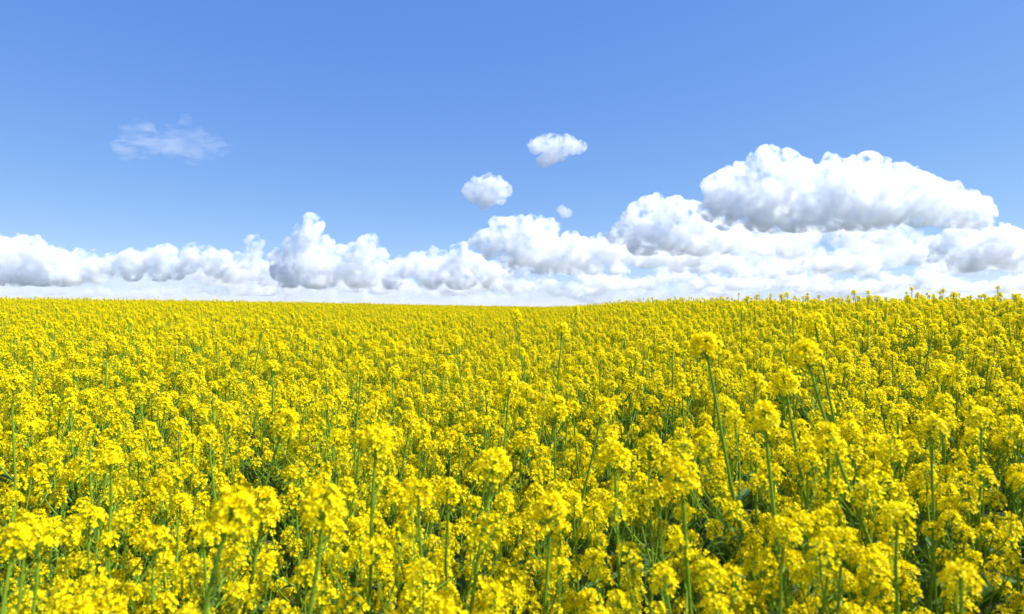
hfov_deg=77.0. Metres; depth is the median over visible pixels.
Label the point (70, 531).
rapeseed plant
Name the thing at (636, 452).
rapeseed plant
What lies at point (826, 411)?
rapeseed plant
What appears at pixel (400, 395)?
rapeseed plant
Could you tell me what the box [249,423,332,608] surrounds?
rapeseed plant
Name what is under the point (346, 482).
rapeseed plant
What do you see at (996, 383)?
rapeseed plant
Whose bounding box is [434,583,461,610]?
rapeseed plant
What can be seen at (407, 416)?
rapeseed plant
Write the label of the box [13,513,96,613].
rapeseed plant
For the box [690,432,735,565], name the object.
rapeseed plant
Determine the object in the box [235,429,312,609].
rapeseed plant
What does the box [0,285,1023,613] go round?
rapeseed crop
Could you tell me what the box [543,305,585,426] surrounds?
rapeseed plant
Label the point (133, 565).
rapeseed plant
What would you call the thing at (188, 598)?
rapeseed plant
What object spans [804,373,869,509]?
rapeseed plant
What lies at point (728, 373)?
rapeseed plant
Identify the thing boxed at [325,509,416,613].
rapeseed plant
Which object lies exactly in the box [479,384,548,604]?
rapeseed plant
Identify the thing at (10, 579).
rapeseed plant
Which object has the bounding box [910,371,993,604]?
rapeseed plant
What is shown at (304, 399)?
rapeseed plant
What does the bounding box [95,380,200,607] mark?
rapeseed plant
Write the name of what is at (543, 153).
sky
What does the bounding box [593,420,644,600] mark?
rapeseed plant
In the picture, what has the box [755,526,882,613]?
rapeseed plant
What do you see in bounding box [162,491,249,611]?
rapeseed plant
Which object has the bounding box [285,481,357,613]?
rapeseed plant
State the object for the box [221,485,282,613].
rapeseed plant
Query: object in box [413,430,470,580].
rapeseed plant
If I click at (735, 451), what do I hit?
rapeseed plant
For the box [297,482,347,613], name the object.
rapeseed plant
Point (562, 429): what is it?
rapeseed plant
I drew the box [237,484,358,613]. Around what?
rapeseed plant
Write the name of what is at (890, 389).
rapeseed plant
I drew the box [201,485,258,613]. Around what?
rapeseed plant
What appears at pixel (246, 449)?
rapeseed plant
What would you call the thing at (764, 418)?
rapeseed plant
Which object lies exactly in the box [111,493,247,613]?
rapeseed plant
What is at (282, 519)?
rapeseed plant
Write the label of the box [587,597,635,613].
rapeseed plant
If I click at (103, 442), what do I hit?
rapeseed plant
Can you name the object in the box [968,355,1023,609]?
rapeseed plant
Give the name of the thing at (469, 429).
rapeseed plant
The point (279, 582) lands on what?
rapeseed plant
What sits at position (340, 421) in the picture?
rapeseed plant
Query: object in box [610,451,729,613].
rapeseed plant
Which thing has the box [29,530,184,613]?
rapeseed plant
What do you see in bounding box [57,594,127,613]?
rapeseed plant
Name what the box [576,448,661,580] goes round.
rapeseed plant
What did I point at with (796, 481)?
rapeseed plant
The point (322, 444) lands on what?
rapeseed plant
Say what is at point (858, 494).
rapeseed plant
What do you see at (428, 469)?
rapeseed plant
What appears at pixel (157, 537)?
rapeseed plant
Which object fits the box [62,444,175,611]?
rapeseed plant
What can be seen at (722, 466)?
rapeseed plant
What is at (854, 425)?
rapeseed plant
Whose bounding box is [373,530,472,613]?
rapeseed plant
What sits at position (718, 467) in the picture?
rapeseed plant
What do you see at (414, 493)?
rapeseed plant
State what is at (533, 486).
rapeseed plant
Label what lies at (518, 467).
rapeseed plant
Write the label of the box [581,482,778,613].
rapeseed plant
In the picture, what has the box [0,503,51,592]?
rapeseed plant
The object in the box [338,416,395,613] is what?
rapeseed plant
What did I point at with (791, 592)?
rapeseed plant
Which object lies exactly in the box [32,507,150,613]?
rapeseed plant
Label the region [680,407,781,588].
rapeseed plant
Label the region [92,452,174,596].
rapeseed plant
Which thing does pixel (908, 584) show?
rapeseed plant
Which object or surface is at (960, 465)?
rapeseed plant
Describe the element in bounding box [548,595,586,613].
rapeseed plant
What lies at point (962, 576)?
rapeseed plant
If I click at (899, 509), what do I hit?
rapeseed plant
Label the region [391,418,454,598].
rapeseed plant
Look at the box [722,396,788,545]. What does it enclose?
rapeseed plant
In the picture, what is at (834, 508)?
rapeseed plant
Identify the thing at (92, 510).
rapeseed plant
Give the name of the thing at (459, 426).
rapeseed plant
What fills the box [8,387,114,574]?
rapeseed plant
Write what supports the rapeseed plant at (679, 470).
on the ground
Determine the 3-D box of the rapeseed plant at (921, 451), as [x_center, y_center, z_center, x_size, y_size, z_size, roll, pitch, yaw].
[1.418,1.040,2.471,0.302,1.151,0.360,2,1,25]
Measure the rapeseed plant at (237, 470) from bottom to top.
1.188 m
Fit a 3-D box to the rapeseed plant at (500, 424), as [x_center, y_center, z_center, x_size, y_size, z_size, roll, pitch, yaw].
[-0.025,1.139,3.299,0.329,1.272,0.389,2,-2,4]
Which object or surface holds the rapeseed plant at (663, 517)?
on the ground
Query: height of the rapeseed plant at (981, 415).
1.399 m
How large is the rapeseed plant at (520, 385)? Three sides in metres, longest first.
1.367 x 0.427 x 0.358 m
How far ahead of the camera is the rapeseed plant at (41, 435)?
2.64 m
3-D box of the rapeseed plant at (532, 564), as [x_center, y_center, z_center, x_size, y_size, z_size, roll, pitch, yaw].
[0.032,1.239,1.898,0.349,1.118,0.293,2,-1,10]
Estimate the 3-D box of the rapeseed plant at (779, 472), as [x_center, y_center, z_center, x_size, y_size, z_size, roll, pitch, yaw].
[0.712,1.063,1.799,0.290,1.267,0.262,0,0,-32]
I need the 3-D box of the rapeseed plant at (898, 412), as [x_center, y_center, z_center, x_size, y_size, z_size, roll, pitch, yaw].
[1.243,0.994,2.050,0.426,1.325,0.432,2,-2,-8]
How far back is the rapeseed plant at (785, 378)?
1.85 m
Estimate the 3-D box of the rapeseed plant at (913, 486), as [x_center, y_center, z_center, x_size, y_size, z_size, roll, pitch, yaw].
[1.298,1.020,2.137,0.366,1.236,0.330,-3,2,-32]
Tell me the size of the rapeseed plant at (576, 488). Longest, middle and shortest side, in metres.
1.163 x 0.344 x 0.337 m
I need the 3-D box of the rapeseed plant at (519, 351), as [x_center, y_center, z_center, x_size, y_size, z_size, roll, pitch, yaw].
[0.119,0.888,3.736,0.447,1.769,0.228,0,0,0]
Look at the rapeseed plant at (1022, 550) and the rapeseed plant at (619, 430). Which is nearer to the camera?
the rapeseed plant at (1022, 550)
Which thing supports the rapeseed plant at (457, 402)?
on the ground
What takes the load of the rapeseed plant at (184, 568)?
on the ground
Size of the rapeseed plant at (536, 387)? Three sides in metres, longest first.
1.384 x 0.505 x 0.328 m
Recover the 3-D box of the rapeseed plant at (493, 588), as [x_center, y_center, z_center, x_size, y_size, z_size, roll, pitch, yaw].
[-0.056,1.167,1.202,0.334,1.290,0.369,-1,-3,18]
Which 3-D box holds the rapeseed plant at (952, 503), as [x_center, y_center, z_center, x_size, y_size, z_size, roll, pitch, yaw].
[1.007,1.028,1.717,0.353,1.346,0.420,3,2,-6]
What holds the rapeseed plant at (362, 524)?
on the ground
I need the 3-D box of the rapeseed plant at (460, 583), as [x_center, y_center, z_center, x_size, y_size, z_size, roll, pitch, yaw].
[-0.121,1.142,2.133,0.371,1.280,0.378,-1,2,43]
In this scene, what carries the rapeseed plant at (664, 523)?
on the ground
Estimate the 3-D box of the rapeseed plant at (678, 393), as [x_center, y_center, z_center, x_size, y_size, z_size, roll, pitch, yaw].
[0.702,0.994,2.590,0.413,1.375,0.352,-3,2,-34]
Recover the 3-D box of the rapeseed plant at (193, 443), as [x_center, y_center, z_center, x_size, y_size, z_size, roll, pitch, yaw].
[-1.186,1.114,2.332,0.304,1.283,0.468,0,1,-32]
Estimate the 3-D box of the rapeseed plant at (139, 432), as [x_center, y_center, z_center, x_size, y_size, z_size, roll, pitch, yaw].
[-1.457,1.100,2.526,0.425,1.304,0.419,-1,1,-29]
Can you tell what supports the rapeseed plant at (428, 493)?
on the ground
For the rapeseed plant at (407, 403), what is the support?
on the ground
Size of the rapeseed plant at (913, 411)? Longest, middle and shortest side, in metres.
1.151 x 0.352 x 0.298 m
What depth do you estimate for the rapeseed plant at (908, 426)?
2.49 m
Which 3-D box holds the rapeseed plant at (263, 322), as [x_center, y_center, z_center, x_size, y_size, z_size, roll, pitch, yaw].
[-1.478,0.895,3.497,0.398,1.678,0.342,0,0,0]
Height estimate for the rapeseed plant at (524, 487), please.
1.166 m
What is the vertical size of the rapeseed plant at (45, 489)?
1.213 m
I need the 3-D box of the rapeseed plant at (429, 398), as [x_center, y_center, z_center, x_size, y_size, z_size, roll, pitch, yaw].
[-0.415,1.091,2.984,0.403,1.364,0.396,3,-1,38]
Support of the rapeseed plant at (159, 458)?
on the ground
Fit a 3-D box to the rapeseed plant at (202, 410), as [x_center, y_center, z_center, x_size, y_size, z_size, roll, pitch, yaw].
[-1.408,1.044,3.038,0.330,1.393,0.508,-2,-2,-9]
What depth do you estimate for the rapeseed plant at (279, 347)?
3.20 m
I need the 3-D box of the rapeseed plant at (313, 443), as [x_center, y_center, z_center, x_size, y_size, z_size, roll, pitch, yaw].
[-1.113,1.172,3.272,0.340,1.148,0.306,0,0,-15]
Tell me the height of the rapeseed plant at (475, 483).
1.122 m
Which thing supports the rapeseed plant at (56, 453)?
on the ground
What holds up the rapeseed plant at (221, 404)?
on the ground
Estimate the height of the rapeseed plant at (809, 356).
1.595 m
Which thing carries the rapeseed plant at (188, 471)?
on the ground
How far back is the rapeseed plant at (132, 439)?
2.29 m
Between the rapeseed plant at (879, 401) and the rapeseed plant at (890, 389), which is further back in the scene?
the rapeseed plant at (890, 389)
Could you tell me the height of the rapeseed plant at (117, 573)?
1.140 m
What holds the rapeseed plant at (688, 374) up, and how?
on the ground
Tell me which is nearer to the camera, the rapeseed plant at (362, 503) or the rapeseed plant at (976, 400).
the rapeseed plant at (362, 503)
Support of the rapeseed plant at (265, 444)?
on the ground
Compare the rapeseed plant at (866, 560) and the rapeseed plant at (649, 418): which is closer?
the rapeseed plant at (866, 560)
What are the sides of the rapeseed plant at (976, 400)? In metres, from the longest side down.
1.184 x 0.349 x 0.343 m
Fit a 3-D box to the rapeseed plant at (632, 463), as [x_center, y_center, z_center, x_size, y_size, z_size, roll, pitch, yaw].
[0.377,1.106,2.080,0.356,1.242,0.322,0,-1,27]
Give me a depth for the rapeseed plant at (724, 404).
2.18 m
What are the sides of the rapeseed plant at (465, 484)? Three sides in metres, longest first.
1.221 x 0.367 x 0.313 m
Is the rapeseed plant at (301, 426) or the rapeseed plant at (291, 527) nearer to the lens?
the rapeseed plant at (291, 527)
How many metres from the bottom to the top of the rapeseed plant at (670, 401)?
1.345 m
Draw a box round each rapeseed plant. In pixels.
[0,374,67,607]
[0,404,75,590]
[0,424,63,608]
[0,448,27,567]
[0,457,16,597]
[0,490,77,609]
[0,495,42,605]
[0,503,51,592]
[0,573,28,613]
[1,420,86,610]
[2,407,112,612]
[3,448,102,610]
[7,504,163,613]
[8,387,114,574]
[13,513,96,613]
[14,423,144,594]
[18,520,127,613]
[20,397,119,579]
[27,450,189,612]
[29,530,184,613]
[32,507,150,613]
[40,441,125,600]
[42,516,74,595]
[56,523,125,612]
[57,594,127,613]
[58,436,154,578]
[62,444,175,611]
[72,418,147,577]
[83,521,290,613]
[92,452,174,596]
[93,550,245,613]
[94,434,191,594]
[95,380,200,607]
[97,552,275,613]
[103,421,199,606]
[103,524,174,613]
[107,452,207,584]
[107,529,196,613]
[108,382,198,582]
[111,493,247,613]
[120,416,227,611]
[123,398,202,604]
[125,523,256,613]
[136,439,230,607]
[148,540,285,613]
[150,372,226,574]
[154,410,272,605]
[157,398,229,554]
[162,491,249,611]
[163,450,229,590]
[165,424,275,613]
[165,438,244,560]
[168,381,248,543]
[174,430,246,541]
[176,603,198,613]
[189,438,285,612]
[200,407,322,612]
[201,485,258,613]
[208,342,304,556]
[211,388,303,613]
[217,317,281,583]
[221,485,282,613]
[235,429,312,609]
[237,359,322,613]
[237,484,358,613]
[240,431,310,577]
[241,465,307,610]
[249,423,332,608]
[253,512,358,613]
[256,430,323,579]
[265,394,380,598]
[265,397,324,598]
[274,390,366,611]
[277,476,356,603]
[277,476,384,613]
[279,511,389,613]
[284,414,396,607]
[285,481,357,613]
[286,512,427,613]
[286,559,320,613]
[294,429,404,613]
[297,388,378,606]
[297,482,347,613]
[299,410,360,611]
[308,477,513,613]
[312,481,393,609]
[315,456,414,600]
[325,423,436,613]
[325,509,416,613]
[328,355,391,585]
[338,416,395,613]
[345,445,422,591]
[346,508,454,613]
[348,396,397,511]
[349,452,430,592]
[353,475,460,593]
[357,443,403,583]
[358,388,430,583]
[368,366,423,600]
[368,423,481,587]
[371,409,437,613]
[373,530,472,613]
[375,397,439,565]
[375,476,486,613]
[379,392,451,607]
[381,440,445,612]
[383,393,458,574]
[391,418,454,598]
[393,433,446,591]
[399,446,573,613]
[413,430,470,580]
[423,495,538,613]
[425,433,493,609]
[429,334,492,557]
[429,595,459,613]
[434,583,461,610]
[436,415,517,611]
[437,422,479,566]
[441,460,522,613]
[447,608,468,613]
[448,375,518,575]
[450,510,545,613]
[451,422,504,565]
[452,440,498,576]
[453,380,531,609]
[453,385,541,581]
[453,408,494,607]
[455,370,551,607]
[462,427,527,578]
[462,581,508,613]
[464,434,561,613]
[464,534,583,613]
[469,440,534,562]
[471,389,539,587]
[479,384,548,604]
[480,407,542,567]
[481,381,551,613]
[483,587,505,613]
[486,578,506,612]
[491,482,587,613]
[494,308,551,542]
[501,465,595,613]
[503,534,614,613]
[504,498,613,613]
[508,490,631,613]
[509,381,599,609]
[510,394,611,613]
[511,448,552,591]
[513,321,585,591]
[519,597,547,613]
[522,401,614,613]
[524,428,606,589]
[526,407,618,613]
[528,478,616,613]
[528,491,570,613]
[530,411,589,541]
[530,452,612,613]
[536,395,632,592]
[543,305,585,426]
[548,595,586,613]
[551,441,630,605]
[562,434,607,556]
[572,424,651,596]
[573,410,607,588]
[575,397,654,613]
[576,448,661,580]
[576,455,677,613]
[577,366,646,592]
[578,588,603,612]
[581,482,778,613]
[582,423,646,611]
[583,434,722,613]
[587,437,678,613]
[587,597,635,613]
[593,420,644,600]
[594,383,662,580]
[595,402,646,593]
[600,472,681,611]
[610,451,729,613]
[628,482,716,613]
[635,364,701,600]
[637,393,713,583]
[638,400,700,602]
[639,379,721,613]
[643,341,720,613]
[645,349,714,613]
[647,382,728,613]
[653,416,720,612]
[655,427,746,610]
[659,453,736,613]
[664,516,835,613]
[666,459,753,613]
[667,332,797,613]
[674,367,748,595]
[674,397,765,611]
[680,396,740,609]
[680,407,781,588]
[685,413,770,563]
[689,399,846,613]
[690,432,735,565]
[691,368,761,586]
[691,512,816,613]
[693,372,804,605]
[695,402,770,603]
[696,592,733,613]
[698,516,888,613]
[701,362,779,605]
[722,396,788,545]
[725,367,868,613]
[725,463,826,613]
[732,357,798,603]
[735,421,905,613]
[739,418,876,602]
[742,507,901,613]
[744,361,848,612]
[745,436,878,613]
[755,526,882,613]
[757,500,915,613]
[758,384,833,587]
[769,482,860,613]
[776,437,839,604]
[779,399,859,556]
[780,419,885,601]
[782,456,864,587]
[783,412,921,601]
[784,549,805,613]
[785,339,934,613]
[786,312,904,603]
[786,527,863,613]
[789,501,953,613]
[795,550,933,613]
[803,347,877,562]
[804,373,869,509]
[808,431,897,594]
[809,409,892,604]
[810,363,896,575]
[813,439,980,613]
[833,417,904,567]
[842,409,958,608]
[847,386,927,597]
[850,389,958,612]
[856,418,947,591]
[856,429,929,571]
[857,430,959,613]
[858,414,1023,613]
[861,464,1023,613]
[862,403,941,605]
[876,520,981,613]
[881,392,1023,612]
[887,406,1023,613]
[892,363,969,608]
[893,524,1023,613]
[895,403,966,590]
[904,427,1023,613]
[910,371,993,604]
[915,396,1023,609]
[921,363,1005,561]
[922,355,1023,611]
[937,558,984,613]
[941,463,1023,613]
[949,391,1023,546]
[954,395,1021,603]
[961,425,1023,613]
[967,406,1023,564]
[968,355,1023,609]
[995,381,1023,492]
[997,434,1023,551]
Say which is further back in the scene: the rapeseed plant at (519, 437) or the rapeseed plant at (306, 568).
the rapeseed plant at (519, 437)
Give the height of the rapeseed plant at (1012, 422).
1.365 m
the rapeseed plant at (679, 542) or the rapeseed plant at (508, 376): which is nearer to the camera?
the rapeseed plant at (679, 542)
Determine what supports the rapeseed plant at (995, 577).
on the ground
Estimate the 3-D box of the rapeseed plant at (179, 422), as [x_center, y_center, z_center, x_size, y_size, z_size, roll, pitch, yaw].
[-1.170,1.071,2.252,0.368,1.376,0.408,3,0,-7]
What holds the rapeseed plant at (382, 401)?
on the ground
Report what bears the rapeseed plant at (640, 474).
on the ground
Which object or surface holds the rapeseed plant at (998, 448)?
on the ground
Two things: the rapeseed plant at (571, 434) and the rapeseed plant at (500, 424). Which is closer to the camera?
the rapeseed plant at (571, 434)
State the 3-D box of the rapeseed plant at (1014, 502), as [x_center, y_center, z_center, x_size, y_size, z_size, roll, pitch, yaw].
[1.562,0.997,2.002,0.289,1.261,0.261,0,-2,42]
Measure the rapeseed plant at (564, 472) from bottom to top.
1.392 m
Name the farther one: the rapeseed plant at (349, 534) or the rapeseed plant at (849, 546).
the rapeseed plant at (349, 534)
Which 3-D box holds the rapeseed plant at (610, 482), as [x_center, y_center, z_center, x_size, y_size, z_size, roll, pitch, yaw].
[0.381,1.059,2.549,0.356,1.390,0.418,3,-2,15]
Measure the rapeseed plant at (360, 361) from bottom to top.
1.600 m
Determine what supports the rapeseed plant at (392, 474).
on the ground
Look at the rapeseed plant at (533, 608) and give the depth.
1.32 m
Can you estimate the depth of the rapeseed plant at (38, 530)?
1.20 m
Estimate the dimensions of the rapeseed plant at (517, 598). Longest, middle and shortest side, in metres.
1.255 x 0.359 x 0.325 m
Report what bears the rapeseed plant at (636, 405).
on the ground
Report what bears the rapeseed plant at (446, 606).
on the ground
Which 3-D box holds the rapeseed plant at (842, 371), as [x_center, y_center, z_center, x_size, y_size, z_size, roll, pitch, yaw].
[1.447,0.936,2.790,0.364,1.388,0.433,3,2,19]
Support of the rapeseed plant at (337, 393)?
on the ground
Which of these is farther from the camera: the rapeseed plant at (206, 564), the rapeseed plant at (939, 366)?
the rapeseed plant at (939, 366)
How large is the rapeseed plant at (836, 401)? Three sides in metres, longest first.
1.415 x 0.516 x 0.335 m
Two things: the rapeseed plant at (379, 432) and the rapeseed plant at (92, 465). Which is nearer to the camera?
the rapeseed plant at (379, 432)
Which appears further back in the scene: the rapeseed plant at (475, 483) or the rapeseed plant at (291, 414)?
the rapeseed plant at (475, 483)
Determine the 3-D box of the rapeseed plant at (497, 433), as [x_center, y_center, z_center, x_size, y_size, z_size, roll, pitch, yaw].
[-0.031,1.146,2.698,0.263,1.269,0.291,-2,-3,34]
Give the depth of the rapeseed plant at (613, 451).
1.50 m
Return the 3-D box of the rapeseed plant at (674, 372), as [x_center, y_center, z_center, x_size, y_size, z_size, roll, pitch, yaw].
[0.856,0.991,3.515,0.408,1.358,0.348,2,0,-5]
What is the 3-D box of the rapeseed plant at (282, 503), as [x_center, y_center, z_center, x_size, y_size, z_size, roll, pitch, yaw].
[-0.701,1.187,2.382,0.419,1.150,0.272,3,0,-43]
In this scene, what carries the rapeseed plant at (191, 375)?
on the ground
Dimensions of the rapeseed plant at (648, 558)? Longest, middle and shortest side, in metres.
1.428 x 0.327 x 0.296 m
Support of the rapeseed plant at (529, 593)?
on the ground
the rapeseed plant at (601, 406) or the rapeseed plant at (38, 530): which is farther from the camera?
the rapeseed plant at (601, 406)
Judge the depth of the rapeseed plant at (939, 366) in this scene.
2.80 m
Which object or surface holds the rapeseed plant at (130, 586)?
on the ground
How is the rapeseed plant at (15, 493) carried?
on the ground
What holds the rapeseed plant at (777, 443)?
on the ground
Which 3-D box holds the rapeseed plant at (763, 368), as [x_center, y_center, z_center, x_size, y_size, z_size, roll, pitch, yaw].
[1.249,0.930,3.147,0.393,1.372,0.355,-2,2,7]
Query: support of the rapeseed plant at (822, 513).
on the ground
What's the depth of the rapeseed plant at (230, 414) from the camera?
2.43 m
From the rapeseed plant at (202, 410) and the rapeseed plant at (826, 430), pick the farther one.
the rapeseed plant at (202, 410)
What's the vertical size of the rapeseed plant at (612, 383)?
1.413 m
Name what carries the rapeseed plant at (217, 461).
on the ground
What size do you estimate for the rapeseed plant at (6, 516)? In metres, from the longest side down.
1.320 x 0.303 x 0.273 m
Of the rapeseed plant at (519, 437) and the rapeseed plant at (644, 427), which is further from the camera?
the rapeseed plant at (644, 427)
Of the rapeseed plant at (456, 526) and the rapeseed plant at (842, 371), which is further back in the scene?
the rapeseed plant at (842, 371)
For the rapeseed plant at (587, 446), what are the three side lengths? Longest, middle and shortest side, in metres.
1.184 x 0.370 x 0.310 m
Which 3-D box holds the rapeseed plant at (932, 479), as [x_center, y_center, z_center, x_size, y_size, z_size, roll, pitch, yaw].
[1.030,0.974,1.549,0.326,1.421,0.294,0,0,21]
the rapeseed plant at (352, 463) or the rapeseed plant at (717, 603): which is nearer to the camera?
the rapeseed plant at (717, 603)
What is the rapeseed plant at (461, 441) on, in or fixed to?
on the ground
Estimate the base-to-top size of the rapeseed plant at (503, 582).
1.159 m
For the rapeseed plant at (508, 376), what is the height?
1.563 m
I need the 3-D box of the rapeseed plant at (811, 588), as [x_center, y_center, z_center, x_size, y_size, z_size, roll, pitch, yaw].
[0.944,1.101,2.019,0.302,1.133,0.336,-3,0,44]
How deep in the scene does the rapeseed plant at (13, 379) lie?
2.15 m
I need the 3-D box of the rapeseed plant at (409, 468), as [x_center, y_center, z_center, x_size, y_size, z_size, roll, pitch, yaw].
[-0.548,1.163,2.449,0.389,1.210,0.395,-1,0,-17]
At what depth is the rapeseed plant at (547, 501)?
1.30 m
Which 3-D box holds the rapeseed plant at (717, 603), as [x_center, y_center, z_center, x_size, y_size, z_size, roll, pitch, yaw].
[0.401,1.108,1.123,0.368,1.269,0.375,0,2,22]
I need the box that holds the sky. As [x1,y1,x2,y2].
[0,0,1023,306]
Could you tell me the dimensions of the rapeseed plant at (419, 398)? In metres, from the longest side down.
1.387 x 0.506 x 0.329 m
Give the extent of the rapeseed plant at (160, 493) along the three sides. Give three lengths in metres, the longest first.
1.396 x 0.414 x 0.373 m
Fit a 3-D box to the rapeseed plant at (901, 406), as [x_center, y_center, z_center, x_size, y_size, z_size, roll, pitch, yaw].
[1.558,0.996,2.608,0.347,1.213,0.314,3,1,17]
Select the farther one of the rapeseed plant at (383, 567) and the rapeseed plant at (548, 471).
the rapeseed plant at (548, 471)
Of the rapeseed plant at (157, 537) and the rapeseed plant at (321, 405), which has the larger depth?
the rapeseed plant at (321, 405)
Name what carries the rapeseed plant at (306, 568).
on the ground
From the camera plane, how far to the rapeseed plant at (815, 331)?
2.31 m
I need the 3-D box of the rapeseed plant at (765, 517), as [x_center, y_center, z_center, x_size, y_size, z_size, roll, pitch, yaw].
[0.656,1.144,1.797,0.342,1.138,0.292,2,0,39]
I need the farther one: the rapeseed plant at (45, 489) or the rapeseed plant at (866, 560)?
the rapeseed plant at (45, 489)
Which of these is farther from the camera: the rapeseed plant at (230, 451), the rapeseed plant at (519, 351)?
the rapeseed plant at (519, 351)
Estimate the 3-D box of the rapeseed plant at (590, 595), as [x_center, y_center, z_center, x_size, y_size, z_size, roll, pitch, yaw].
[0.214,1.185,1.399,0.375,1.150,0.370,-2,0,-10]
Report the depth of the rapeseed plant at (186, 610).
0.93 m
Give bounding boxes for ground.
[0,384,1023,613]
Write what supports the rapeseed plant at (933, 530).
on the ground
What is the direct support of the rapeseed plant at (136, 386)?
on the ground
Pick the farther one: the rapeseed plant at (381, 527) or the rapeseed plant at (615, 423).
the rapeseed plant at (615, 423)
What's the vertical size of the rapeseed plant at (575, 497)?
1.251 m
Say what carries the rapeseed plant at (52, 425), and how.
on the ground
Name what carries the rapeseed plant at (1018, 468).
on the ground
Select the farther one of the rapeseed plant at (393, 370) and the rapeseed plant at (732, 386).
the rapeseed plant at (393, 370)
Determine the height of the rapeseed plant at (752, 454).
1.313 m
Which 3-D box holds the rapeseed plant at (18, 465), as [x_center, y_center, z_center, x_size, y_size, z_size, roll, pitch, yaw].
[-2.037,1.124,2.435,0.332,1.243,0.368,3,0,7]
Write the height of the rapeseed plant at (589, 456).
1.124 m
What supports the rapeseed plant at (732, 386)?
on the ground
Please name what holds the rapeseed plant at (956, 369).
on the ground
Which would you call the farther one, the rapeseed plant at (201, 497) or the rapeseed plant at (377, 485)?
the rapeseed plant at (377, 485)
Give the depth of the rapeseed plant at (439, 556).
1.79 m
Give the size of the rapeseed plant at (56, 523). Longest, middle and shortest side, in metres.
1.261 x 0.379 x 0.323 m
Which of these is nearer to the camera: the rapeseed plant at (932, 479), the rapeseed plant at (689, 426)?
the rapeseed plant at (932, 479)
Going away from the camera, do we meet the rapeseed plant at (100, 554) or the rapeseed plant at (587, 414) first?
the rapeseed plant at (100, 554)
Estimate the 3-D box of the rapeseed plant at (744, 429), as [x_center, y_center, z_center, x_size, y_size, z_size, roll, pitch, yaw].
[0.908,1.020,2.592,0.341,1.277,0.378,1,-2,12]
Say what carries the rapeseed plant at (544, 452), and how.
on the ground
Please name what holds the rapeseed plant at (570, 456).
on the ground
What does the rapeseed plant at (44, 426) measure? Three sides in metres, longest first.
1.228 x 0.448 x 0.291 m
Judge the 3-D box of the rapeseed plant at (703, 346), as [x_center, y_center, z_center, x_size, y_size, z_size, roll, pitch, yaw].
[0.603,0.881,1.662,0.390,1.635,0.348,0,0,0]
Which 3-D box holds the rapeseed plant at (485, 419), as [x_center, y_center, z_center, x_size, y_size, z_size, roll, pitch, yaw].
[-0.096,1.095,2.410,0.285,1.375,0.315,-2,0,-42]
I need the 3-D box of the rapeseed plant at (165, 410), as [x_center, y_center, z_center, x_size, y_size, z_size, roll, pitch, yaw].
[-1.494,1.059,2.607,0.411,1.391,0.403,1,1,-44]
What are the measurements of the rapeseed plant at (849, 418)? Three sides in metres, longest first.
1.310 x 0.401 x 0.339 m
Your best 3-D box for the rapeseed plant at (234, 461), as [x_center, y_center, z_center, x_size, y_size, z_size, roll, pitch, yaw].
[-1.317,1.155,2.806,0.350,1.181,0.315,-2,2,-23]
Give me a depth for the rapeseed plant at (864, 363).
3.04 m
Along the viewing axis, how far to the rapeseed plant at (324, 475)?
2.10 m
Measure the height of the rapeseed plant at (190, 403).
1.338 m
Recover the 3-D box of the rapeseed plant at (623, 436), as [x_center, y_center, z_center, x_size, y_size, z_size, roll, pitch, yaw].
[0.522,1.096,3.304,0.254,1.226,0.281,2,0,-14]
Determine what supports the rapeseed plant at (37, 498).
on the ground
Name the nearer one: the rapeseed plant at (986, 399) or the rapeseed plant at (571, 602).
the rapeseed plant at (571, 602)
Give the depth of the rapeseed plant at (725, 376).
3.11 m
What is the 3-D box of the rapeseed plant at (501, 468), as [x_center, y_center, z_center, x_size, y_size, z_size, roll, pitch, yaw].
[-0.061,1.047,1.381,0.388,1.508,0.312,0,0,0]
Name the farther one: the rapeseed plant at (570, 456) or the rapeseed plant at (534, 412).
the rapeseed plant at (534, 412)
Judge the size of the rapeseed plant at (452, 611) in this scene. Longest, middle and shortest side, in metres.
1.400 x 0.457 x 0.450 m
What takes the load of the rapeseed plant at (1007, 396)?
on the ground
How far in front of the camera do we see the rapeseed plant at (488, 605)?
1.46 m
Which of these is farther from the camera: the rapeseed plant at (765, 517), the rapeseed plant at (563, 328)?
the rapeseed plant at (563, 328)
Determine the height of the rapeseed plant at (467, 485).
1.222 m
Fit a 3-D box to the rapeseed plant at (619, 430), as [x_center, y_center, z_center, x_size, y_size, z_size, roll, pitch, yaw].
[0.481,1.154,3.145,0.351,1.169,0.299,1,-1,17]
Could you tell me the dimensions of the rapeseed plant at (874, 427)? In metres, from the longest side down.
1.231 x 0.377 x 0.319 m
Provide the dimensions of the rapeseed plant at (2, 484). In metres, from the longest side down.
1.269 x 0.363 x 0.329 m
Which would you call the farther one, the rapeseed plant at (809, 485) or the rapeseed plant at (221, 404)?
the rapeseed plant at (221, 404)
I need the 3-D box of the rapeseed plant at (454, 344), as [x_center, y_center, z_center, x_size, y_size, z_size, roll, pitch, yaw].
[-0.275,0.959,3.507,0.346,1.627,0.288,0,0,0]
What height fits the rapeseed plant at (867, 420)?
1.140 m
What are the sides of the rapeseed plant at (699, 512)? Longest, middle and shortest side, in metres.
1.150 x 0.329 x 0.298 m
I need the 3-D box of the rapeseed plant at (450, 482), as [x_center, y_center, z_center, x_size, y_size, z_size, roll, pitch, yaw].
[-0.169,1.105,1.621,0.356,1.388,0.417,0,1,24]
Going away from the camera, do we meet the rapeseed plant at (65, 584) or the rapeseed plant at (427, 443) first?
the rapeseed plant at (65, 584)
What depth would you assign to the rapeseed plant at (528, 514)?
1.86 m
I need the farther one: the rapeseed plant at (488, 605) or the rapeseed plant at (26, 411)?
the rapeseed plant at (26, 411)
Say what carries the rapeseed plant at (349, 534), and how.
on the ground

